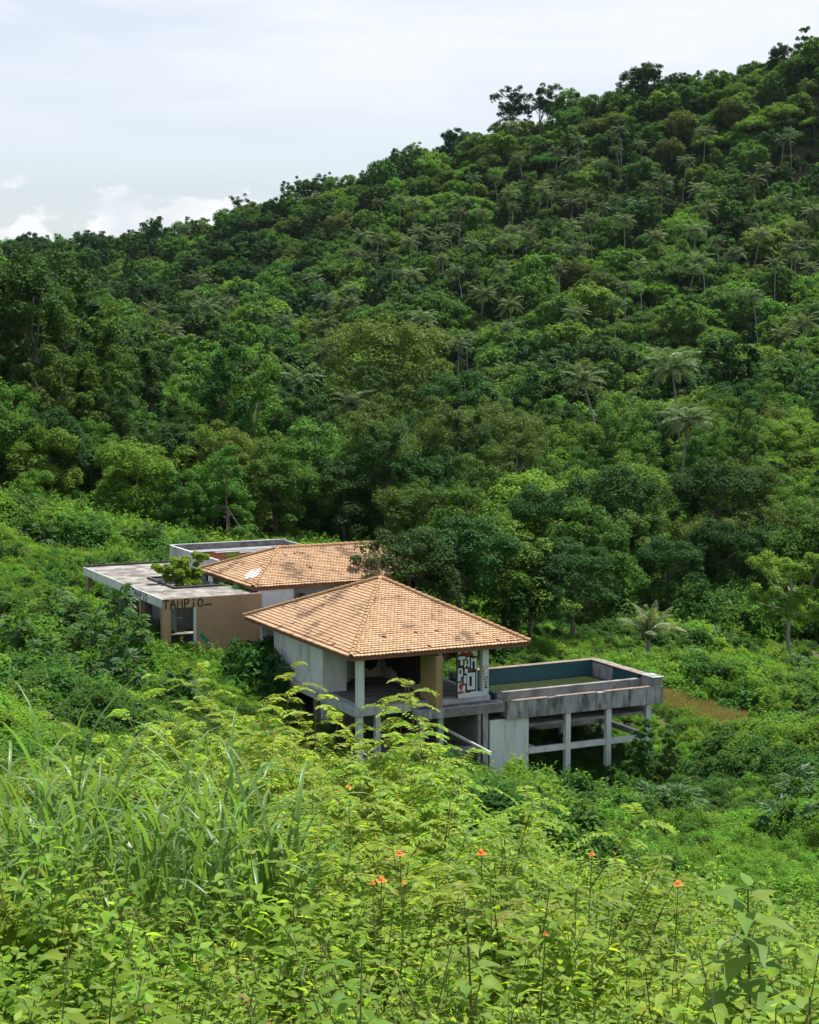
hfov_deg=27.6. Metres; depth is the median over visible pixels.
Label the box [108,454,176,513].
broadleaf tree
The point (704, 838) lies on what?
shrub
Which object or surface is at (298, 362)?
broadleaf tree
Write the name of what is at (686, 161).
coconut palm
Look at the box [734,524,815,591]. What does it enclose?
broadleaf tree
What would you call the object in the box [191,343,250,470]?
vine draped tree
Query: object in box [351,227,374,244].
coconut palm
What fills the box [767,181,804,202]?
broadleaf tree
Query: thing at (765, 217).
vine draped tree
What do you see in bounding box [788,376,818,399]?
broadleaf tree
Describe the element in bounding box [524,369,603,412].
broadleaf tree
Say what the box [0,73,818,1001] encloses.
ground
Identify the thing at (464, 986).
leaved sapling
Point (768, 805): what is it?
papaya plant
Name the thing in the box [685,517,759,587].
broadleaf tree
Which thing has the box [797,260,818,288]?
coconut palm
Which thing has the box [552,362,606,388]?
broadleaf tree
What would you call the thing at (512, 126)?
coconut palm
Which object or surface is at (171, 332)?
coconut palm
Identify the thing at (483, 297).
coconut palm
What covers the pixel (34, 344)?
vine draped tree
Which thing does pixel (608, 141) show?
broadleaf tree
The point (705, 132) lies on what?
coconut palm
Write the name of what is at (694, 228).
coconut palm
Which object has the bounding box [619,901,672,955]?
weed plant
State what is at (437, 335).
coconut palm
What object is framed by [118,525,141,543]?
papaya plant
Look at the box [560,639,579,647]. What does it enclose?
shrub
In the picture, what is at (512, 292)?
vine draped tree
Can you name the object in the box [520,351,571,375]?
broadleaf tree
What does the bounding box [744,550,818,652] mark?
lone tree
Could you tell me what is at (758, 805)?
shrub
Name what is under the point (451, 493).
broadleaf tree
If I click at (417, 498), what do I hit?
broadleaf tree
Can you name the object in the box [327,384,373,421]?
coconut palm
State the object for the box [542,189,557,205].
coconut palm
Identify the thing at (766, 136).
broadleaf tree
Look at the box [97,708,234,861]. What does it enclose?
feathery shrub
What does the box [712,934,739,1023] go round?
stem
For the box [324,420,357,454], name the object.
broadleaf tree
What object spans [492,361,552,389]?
broadleaf tree
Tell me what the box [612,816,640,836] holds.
shrub
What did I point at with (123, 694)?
shrub
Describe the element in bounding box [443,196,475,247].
open crowned tree
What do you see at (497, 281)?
broadleaf tree
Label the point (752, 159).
broadleaf tree
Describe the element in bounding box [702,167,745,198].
broadleaf tree
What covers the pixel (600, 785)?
shrub
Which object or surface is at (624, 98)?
broadleaf tree
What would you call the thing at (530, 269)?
vine draped tree
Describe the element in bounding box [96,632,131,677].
papaya plant
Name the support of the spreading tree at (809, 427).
on the ground
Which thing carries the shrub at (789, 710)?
on the ground
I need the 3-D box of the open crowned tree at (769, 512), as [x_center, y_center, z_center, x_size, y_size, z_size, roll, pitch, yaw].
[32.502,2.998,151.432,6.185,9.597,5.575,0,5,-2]
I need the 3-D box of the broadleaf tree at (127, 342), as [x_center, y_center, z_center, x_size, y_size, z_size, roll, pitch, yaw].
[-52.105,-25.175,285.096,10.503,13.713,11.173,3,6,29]
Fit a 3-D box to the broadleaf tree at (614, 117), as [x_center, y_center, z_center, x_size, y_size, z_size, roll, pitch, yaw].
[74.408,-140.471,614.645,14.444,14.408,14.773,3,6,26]
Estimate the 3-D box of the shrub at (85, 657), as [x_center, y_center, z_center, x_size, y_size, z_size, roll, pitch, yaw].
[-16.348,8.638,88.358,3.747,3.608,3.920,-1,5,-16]
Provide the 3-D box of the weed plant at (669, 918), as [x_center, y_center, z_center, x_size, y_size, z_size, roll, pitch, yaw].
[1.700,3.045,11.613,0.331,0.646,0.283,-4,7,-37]
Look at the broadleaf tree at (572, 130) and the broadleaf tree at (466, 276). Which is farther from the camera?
the broadleaf tree at (572, 130)
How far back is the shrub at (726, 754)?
77.15 m
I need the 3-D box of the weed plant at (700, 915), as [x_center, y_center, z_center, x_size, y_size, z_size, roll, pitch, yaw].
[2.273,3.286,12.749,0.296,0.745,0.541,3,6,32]
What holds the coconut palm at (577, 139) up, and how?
on the ground
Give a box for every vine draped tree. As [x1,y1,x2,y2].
[0,265,72,441]
[0,384,41,481]
[37,288,128,435]
[48,256,69,284]
[65,323,133,432]
[71,343,139,446]
[82,287,109,299]
[114,258,136,281]
[128,342,179,424]
[153,375,187,418]
[183,370,243,437]
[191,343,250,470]
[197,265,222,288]
[209,345,282,461]
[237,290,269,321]
[252,374,293,455]
[262,336,293,357]
[271,375,321,444]
[299,201,323,240]
[307,282,332,320]
[355,365,393,421]
[359,422,418,540]
[361,224,391,265]
[361,264,393,306]
[398,148,422,190]
[408,257,437,289]
[428,455,481,530]
[432,409,495,516]
[439,383,474,396]
[449,396,473,412]
[453,252,482,300]
[454,444,515,516]
[497,285,527,322]
[512,367,557,431]
[514,255,545,286]
[514,283,546,328]
[593,391,651,474]
[597,527,631,612]
[626,323,649,349]
[695,333,720,361]
[699,491,732,542]
[706,408,770,509]
[725,289,762,343]
[725,400,766,502]
[754,210,775,228]
[767,74,787,118]
[800,364,818,384]
[811,384,818,398]
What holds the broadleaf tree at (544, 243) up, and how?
on the ground
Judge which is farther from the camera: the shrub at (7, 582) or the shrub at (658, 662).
the shrub at (7, 582)
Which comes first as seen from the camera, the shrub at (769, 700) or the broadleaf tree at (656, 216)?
the shrub at (769, 700)
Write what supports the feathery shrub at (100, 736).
on the ground
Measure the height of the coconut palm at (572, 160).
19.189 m
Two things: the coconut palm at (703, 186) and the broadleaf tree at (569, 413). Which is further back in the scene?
the coconut palm at (703, 186)
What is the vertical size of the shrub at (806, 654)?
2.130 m
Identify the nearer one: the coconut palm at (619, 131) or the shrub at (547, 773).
the shrub at (547, 773)
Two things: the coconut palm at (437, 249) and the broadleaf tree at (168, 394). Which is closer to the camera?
the broadleaf tree at (168, 394)
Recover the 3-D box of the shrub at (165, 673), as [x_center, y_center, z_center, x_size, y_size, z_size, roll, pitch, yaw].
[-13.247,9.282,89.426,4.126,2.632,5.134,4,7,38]
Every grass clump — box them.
[0,672,186,924]
[0,677,103,913]
[0,721,213,926]
[0,726,189,948]
[54,749,317,964]
[84,704,329,946]
[112,725,393,962]
[114,717,324,894]
[114,726,355,953]
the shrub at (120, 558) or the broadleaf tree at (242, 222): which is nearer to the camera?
the shrub at (120, 558)
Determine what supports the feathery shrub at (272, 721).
on the ground
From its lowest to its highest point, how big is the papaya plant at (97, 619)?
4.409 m
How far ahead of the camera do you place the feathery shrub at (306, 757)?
12.21 m
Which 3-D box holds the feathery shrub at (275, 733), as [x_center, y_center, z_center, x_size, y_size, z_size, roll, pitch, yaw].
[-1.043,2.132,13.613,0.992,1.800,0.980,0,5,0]
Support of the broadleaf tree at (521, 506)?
on the ground
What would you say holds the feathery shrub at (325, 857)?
on the ground
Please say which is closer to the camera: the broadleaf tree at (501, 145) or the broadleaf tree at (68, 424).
the broadleaf tree at (68, 424)
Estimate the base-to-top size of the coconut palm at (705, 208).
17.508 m
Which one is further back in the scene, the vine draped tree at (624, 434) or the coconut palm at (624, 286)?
the coconut palm at (624, 286)
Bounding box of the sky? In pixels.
[0,0,818,243]
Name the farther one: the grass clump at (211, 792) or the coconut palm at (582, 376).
the coconut palm at (582, 376)
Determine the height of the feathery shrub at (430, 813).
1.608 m
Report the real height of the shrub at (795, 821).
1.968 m
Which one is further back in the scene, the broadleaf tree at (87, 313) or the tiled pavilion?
the broadleaf tree at (87, 313)
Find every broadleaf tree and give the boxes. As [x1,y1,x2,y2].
[0,405,93,491]
[2,423,83,495]
[6,239,44,261]
[11,302,75,342]
[35,301,104,328]
[53,417,120,496]
[60,319,93,336]
[64,431,117,486]
[68,230,107,252]
[69,295,107,328]
[78,326,136,363]
[89,490,119,512]
[90,436,179,522]
[97,293,132,306]
[104,320,154,350]
[108,405,161,448]
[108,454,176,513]
[116,306,143,325]
[117,422,210,493]
[121,370,141,412]
[139,348,165,417]
[140,384,196,424]
[157,312,185,346]
[161,309,226,351]
[163,359,211,400]
[164,424,254,502]
[167,333,202,377]
[168,339,227,371]
[177,293,199,318]
[177,450,256,536]
[185,330,239,368]
[196,445,257,540]
[219,436,332,535]
[220,320,274,350]
[222,213,258,239]
[235,344,331,415]
[252,280,297,308]
[253,270,291,289]
[257,196,293,220]
[257,416,380,524]
[259,366,290,417]
[262,434,299,514]
[292,339,333,365]
[294,453,384,541]
[295,238,330,260]
[302,329,339,362]
[310,453,372,523]
[312,310,335,337]
[315,248,353,272]
[319,441,372,521]
[320,208,353,241]
[321,311,458,421]
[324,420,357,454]
[329,405,353,437]
[332,277,380,312]
[335,258,373,284]
[349,527,464,605]
[350,209,386,245]
[355,185,392,221]
[369,478,456,545]
[370,302,415,331]
[376,443,467,523]
[383,413,426,454]
[394,285,434,327]
[399,514,531,653]
[403,175,433,196]
[408,290,465,331]
[413,208,453,240]
[413,369,510,438]
[420,357,438,384]
[420,480,511,604]
[435,392,503,416]
[447,262,486,296]
[455,511,572,627]
[462,273,506,320]
[463,162,491,185]
[467,325,517,360]
[473,343,517,372]
[481,546,584,636]
[483,130,518,162]
[490,243,515,285]
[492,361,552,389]
[494,412,549,452]
[505,482,585,571]
[509,136,534,183]
[515,274,560,304]
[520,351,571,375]
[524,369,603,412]
[528,402,589,446]
[530,236,580,264]
[532,293,582,325]
[535,536,620,636]
[537,418,605,479]
[537,497,652,616]
[538,474,566,528]
[539,398,562,447]
[540,447,588,483]
[542,319,594,351]
[547,344,583,363]
[549,125,582,165]
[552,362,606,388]
[554,173,578,215]
[554,256,593,287]
[555,187,595,230]
[560,206,587,231]
[560,463,667,545]
[569,281,623,319]
[571,335,637,380]
[580,458,678,540]
[580,498,670,578]
[584,359,626,393]
[588,170,613,195]
[588,318,617,358]
[591,111,628,136]
[593,133,626,160]
[593,214,636,250]
[596,89,632,114]
[596,245,646,280]
[606,448,673,509]
[608,492,670,545]
[619,156,660,187]
[622,116,643,156]
[628,410,681,467]
[629,534,711,611]
[632,121,667,158]
[642,196,671,243]
[648,136,691,173]
[648,349,696,387]
[648,354,719,402]
[657,299,707,347]
[658,109,701,137]
[659,83,693,110]
[659,456,767,558]
[667,510,752,574]
[670,391,759,463]
[671,252,717,283]
[678,163,713,190]
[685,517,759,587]
[693,185,743,234]
[697,457,790,523]
[699,382,765,422]
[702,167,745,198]
[710,95,752,129]
[732,144,770,174]
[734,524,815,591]
[739,224,795,265]
[744,378,792,422]
[747,263,795,300]
[755,310,814,349]
[756,130,784,164]
[758,496,818,594]
[761,356,809,394]
[764,481,818,529]
[767,42,792,70]
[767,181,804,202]
[779,333,815,355]
[784,195,818,231]
[784,349,818,371]
[787,91,814,117]
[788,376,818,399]
[791,285,818,304]
[799,206,818,251]
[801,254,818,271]
[804,476,818,542]
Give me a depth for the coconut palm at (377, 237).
544.01 m
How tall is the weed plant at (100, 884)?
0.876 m
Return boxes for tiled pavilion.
[243,575,531,766]
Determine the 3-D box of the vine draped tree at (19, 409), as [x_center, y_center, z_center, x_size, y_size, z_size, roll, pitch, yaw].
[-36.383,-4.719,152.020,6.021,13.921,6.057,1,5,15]
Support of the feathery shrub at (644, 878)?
on the ground
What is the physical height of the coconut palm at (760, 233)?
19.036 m
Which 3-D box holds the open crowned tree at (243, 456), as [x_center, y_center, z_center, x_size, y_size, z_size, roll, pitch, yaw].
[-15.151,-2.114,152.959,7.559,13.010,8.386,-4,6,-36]
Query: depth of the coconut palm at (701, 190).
527.54 m
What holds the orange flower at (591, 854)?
on the ground
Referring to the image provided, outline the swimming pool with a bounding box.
[448,658,663,778]
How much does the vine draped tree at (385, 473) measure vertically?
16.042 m
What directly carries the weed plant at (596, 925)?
on the ground
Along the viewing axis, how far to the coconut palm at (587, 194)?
540.22 m
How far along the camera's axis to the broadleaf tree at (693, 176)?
558.18 m
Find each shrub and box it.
[0,562,24,576]
[0,575,23,587]
[0,585,37,602]
[0,612,93,649]
[0,650,76,683]
[0,658,82,698]
[0,734,128,823]
[1,524,25,541]
[3,672,44,703]
[10,617,91,657]
[11,584,24,594]
[19,544,48,555]
[21,711,107,840]
[38,583,61,597]
[38,647,77,668]
[48,566,71,578]
[64,544,76,550]
[64,722,190,846]
[67,680,136,731]
[68,574,97,586]
[72,641,132,675]
[80,596,111,605]
[83,630,165,677]
[84,547,129,564]
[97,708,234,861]
[98,619,160,640]
[103,673,150,705]
[104,542,155,560]
[108,615,186,647]
[108,683,129,701]
[115,695,223,856]
[122,553,159,562]
[125,674,227,790]
[135,753,320,956]
[139,671,178,698]
[146,662,197,679]
[147,698,172,712]
[153,706,250,827]
[167,661,293,803]
[218,816,452,960]
[219,704,433,848]
[222,661,334,830]
[223,650,252,687]
[223,721,449,874]
[226,729,344,868]
[230,696,348,848]
[233,686,369,832]
[258,763,385,906]
[266,825,530,1022]
[295,785,527,982]
[298,693,444,854]
[301,779,518,978]
[316,773,468,928]
[322,745,437,885]
[327,768,509,910]
[339,677,478,876]
[341,709,518,877]
[341,743,479,888]
[342,680,459,856]
[351,731,570,899]
[388,879,609,1023]
[410,801,574,962]
[434,854,634,981]
[447,802,679,949]
[450,752,490,775]
[465,852,704,1022]
[478,764,501,778]
[496,749,538,782]
[503,758,548,785]
[520,865,733,997]
[523,639,553,657]
[525,650,547,663]
[529,727,544,741]
[531,760,557,780]
[534,779,611,820]
[557,648,580,658]
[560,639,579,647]
[565,652,591,659]
[575,775,640,804]
[581,639,592,649]
[595,782,610,792]
[597,763,623,783]
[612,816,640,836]
[613,768,645,791]
[616,649,639,665]
[618,815,668,835]
[637,659,668,675]
[665,640,709,674]
[666,805,715,815]
[667,796,720,829]
[673,830,715,851]
[677,726,700,744]
[679,829,723,837]
[693,713,772,756]
[710,738,751,777]
[714,662,782,701]
[718,708,772,735]
[719,643,751,657]
[724,654,769,682]
[726,795,765,808]
[728,651,767,664]
[732,769,766,786]
[738,795,785,815]
[741,735,800,764]
[749,636,780,651]
[750,676,808,713]
[753,658,799,673]
[760,645,796,665]
[763,704,812,718]
[767,676,815,691]
[770,795,812,820]
[776,719,816,735]
[776,751,818,785]
[778,811,818,847]
[789,663,818,678]
[792,650,809,658]
[794,680,818,708]
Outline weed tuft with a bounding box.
[225,552,240,557]
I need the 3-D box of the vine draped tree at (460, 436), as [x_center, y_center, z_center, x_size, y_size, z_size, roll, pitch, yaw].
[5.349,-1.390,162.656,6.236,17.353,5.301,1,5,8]
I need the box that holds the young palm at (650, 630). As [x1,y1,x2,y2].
[616,600,686,655]
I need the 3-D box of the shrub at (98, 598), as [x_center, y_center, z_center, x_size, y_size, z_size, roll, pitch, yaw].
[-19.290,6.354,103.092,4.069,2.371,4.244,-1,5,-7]
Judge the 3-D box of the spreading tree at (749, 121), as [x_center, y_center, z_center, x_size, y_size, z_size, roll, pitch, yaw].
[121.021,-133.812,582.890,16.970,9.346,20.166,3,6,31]
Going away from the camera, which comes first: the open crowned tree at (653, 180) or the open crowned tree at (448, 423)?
the open crowned tree at (448, 423)
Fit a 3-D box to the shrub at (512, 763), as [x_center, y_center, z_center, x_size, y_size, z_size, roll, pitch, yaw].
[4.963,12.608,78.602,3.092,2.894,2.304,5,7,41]
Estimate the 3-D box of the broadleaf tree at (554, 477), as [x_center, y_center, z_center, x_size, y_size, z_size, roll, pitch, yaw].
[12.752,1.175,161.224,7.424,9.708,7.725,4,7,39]
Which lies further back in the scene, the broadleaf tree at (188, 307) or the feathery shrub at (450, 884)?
the broadleaf tree at (188, 307)
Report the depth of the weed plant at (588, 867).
11.22 m
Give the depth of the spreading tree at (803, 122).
572.53 m
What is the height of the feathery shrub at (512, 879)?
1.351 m
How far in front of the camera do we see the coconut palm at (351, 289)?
482.31 m
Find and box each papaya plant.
[0,614,30,647]
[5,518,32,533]
[27,639,69,665]
[31,520,56,545]
[38,588,76,622]
[57,597,93,625]
[67,653,109,680]
[70,611,113,648]
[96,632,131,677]
[97,582,138,632]
[109,647,149,689]
[111,607,152,664]
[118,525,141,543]
[138,522,167,542]
[156,667,200,699]
[186,528,206,539]
[632,780,681,815]
[648,776,694,808]
[653,783,709,814]
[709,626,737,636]
[752,799,806,840]
[771,762,818,801]
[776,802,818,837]
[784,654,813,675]
[792,708,818,715]
[801,659,818,680]
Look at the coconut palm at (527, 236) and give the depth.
493.86 m
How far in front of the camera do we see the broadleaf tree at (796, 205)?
498.77 m
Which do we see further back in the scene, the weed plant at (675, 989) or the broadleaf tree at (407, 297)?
the broadleaf tree at (407, 297)
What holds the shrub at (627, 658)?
on the ground
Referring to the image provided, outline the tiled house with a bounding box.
[169,539,455,607]
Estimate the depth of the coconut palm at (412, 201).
576.58 m
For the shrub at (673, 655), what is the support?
on the ground
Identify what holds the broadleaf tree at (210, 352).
on the ground
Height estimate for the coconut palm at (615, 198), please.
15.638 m
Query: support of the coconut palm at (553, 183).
on the ground
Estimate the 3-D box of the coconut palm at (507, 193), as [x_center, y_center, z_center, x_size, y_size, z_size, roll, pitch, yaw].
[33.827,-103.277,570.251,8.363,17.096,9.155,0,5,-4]
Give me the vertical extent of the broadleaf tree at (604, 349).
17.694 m
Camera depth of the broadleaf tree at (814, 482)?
149.36 m
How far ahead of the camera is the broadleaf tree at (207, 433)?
153.65 m
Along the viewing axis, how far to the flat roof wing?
96.42 m
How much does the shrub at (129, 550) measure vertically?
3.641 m
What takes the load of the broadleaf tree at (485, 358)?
on the ground
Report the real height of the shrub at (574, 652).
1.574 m
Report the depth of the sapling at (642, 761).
84.72 m
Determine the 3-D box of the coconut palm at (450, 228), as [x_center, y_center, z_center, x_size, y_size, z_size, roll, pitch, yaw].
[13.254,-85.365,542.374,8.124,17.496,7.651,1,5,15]
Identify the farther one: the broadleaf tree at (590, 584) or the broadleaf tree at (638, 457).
the broadleaf tree at (638, 457)
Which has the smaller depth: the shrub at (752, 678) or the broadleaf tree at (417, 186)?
the shrub at (752, 678)
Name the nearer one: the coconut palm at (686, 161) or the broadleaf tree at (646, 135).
the coconut palm at (686, 161)
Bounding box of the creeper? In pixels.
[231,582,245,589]
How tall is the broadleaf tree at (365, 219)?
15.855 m
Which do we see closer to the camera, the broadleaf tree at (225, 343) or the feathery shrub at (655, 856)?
the feathery shrub at (655, 856)
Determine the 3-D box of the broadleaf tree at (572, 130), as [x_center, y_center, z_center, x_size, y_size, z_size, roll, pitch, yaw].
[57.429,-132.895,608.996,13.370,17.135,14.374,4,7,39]
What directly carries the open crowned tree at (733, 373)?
on the ground
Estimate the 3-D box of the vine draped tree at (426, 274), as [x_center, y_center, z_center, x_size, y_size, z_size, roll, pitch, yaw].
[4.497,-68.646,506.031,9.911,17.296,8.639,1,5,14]
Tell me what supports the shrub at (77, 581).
on the ground
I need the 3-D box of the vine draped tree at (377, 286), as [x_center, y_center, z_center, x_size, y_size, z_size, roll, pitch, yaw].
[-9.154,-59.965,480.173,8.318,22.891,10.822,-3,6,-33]
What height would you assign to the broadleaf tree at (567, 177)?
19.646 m
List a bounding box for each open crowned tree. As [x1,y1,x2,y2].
[113,276,142,304]
[192,418,273,500]
[249,236,277,268]
[410,394,507,473]
[436,395,513,446]
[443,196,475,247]
[467,419,545,478]
[500,328,551,366]
[521,82,560,133]
[534,215,568,247]
[646,346,701,396]
[649,168,667,210]
[698,331,764,392]
[740,494,798,547]
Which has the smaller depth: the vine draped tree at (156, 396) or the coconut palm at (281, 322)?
the vine draped tree at (156, 396)
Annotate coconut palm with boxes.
[142,302,167,321]
[155,319,185,357]
[173,224,192,236]
[182,288,201,301]
[185,269,212,286]
[190,295,220,320]
[219,295,241,322]
[269,313,298,331]
[278,362,323,415]
[301,271,324,312]
[307,315,338,333]
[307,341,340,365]
[311,291,336,311]
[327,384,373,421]
[338,293,361,321]
[340,284,360,306]
[341,245,361,263]
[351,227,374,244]
[355,250,379,265]
[368,231,387,261]
[372,196,385,220]
[382,249,399,282]
[390,190,409,232]
[393,269,408,293]
[398,235,421,264]
[400,265,427,285]
[403,306,437,365]
[405,195,419,241]
[406,223,430,259]
[424,328,444,359]
[428,231,450,246]
[430,207,443,252]
[430,243,448,279]
[434,252,449,278]
[437,222,461,249]
[447,334,471,377]
[448,263,464,304]
[450,193,470,244]
[452,205,470,247]
[454,331,477,371]
[463,236,485,265]
[464,172,482,198]
[467,283,498,313]
[473,207,487,228]
[487,173,500,204]
[488,359,521,384]
[489,260,513,279]
[491,233,518,255]
[495,293,523,323]
[495,319,520,342]
[498,184,518,217]
[501,224,523,254]
[503,120,523,135]
[505,202,521,226]
[510,152,526,180]
[515,226,541,255]
[521,218,536,254]
[521,239,538,257]
[532,180,550,217]
[538,348,561,361]
[540,175,564,206]
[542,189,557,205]
[546,143,566,171]
[549,262,567,290]
[551,241,566,281]
[558,152,581,189]
[559,217,584,253]
[560,301,590,324]
[560,360,607,423]
[561,196,583,222]
[564,240,587,258]
[568,133,586,166]
[577,187,595,233]
[578,212,601,258]
[591,157,610,171]
[592,199,611,216]
[606,297,627,336]
[607,193,623,211]
[608,143,622,181]
[610,122,629,174]
[611,213,636,255]
[616,280,635,322]
[626,196,648,208]
[629,258,649,310]
[635,140,648,154]
[636,347,701,449]
[641,228,667,258]
[642,183,659,202]
[650,170,674,204]
[657,400,718,515]
[677,154,695,201]
[681,219,708,251]
[686,262,704,294]
[687,181,709,212]
[687,251,714,289]
[691,185,716,202]
[693,123,717,154]
[694,199,718,244]
[709,235,724,272]
[723,243,747,272]
[738,285,764,343]
[741,171,764,199]
[745,210,762,230]
[746,223,774,264]
[753,161,775,194]
[763,254,785,310]
[767,191,792,215]
[767,323,797,356]
[774,134,794,168]
[776,237,805,302]
[781,125,798,176]
[783,308,818,354]
[784,253,801,301]
[785,219,808,275]
[796,235,815,276]
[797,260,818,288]
[799,205,818,251]
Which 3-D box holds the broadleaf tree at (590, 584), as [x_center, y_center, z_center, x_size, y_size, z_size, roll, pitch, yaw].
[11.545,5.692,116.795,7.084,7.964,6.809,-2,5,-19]
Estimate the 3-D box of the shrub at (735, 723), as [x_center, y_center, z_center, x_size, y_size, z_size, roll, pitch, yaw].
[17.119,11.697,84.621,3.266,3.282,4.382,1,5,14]
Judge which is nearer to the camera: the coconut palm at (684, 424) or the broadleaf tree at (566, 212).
the coconut palm at (684, 424)
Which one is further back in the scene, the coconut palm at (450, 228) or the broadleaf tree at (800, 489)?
the coconut palm at (450, 228)
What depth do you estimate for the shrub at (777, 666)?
103.25 m
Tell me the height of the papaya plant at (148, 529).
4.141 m
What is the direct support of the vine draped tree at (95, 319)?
on the ground
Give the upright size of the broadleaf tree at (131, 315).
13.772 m
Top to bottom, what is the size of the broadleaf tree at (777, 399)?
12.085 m
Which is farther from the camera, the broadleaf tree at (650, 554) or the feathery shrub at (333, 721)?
the broadleaf tree at (650, 554)
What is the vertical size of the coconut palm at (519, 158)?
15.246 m
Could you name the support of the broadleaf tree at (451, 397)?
on the ground
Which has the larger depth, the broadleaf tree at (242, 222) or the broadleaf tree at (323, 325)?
the broadleaf tree at (242, 222)
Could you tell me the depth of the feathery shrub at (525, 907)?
7.71 m
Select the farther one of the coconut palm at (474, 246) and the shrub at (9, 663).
the coconut palm at (474, 246)
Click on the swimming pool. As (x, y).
(563, 696)
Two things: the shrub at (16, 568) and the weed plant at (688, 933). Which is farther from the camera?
the shrub at (16, 568)
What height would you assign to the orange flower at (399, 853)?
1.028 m
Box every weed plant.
[13,873,117,996]
[46,878,102,988]
[81,845,131,947]
[171,957,290,1023]
[190,952,269,1023]
[264,938,379,1023]
[278,863,355,924]
[308,843,455,970]
[333,991,423,1018]
[390,914,488,1018]
[421,954,494,1023]
[513,878,660,1013]
[517,861,584,925]
[520,857,617,925]
[544,900,658,1004]
[566,865,612,928]
[571,905,602,940]
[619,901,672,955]
[629,902,756,989]
[641,905,674,951]
[647,980,684,1018]
[651,885,700,941]
[654,877,702,944]
[657,952,732,1023]
[671,882,716,923]
[683,891,723,941]
[701,907,804,987]
[729,908,786,943]
[785,909,818,946]
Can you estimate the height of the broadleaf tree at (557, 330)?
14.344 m
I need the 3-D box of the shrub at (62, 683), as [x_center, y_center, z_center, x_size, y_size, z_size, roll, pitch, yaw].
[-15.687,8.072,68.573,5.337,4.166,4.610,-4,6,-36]
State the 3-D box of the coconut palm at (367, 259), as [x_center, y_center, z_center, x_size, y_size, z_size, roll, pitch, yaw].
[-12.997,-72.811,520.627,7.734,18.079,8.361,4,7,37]
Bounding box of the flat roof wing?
[83,561,261,658]
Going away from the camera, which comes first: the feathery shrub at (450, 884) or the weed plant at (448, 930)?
the weed plant at (448, 930)
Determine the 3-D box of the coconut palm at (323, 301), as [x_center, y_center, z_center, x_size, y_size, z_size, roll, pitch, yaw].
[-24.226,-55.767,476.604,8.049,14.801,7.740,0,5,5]
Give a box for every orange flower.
[339,792,343,887]
[347,785,350,885]
[369,880,376,1013]
[377,876,385,1002]
[396,850,404,1005]
[400,881,404,1006]
[476,849,486,977]
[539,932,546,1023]
[587,852,594,946]
[671,880,682,1003]
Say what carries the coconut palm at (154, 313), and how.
on the ground
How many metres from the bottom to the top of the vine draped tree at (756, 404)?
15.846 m
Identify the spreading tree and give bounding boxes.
[276,488,327,522]
[461,226,521,246]
[633,243,679,261]
[665,217,718,236]
[684,285,741,318]
[729,115,780,131]
[758,414,818,452]
[776,53,818,73]
[778,272,818,293]
[782,301,818,337]
[799,117,818,130]
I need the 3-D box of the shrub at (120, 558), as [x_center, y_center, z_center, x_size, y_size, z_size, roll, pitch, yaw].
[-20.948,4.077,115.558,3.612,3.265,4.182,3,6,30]
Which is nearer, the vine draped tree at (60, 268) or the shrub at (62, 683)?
the shrub at (62, 683)
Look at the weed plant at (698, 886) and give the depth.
13.26 m
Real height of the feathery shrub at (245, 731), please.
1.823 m
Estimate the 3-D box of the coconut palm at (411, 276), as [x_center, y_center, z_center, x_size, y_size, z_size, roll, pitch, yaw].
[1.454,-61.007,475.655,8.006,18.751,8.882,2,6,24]
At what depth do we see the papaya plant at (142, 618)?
89.66 m
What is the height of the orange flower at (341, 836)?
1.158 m
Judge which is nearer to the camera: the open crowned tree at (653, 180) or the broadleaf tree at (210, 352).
the broadleaf tree at (210, 352)
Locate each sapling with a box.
[150,550,209,614]
[440,919,503,1023]
[614,718,665,783]
[648,731,683,779]
[691,872,809,1023]
[777,979,818,1023]
[790,693,809,714]

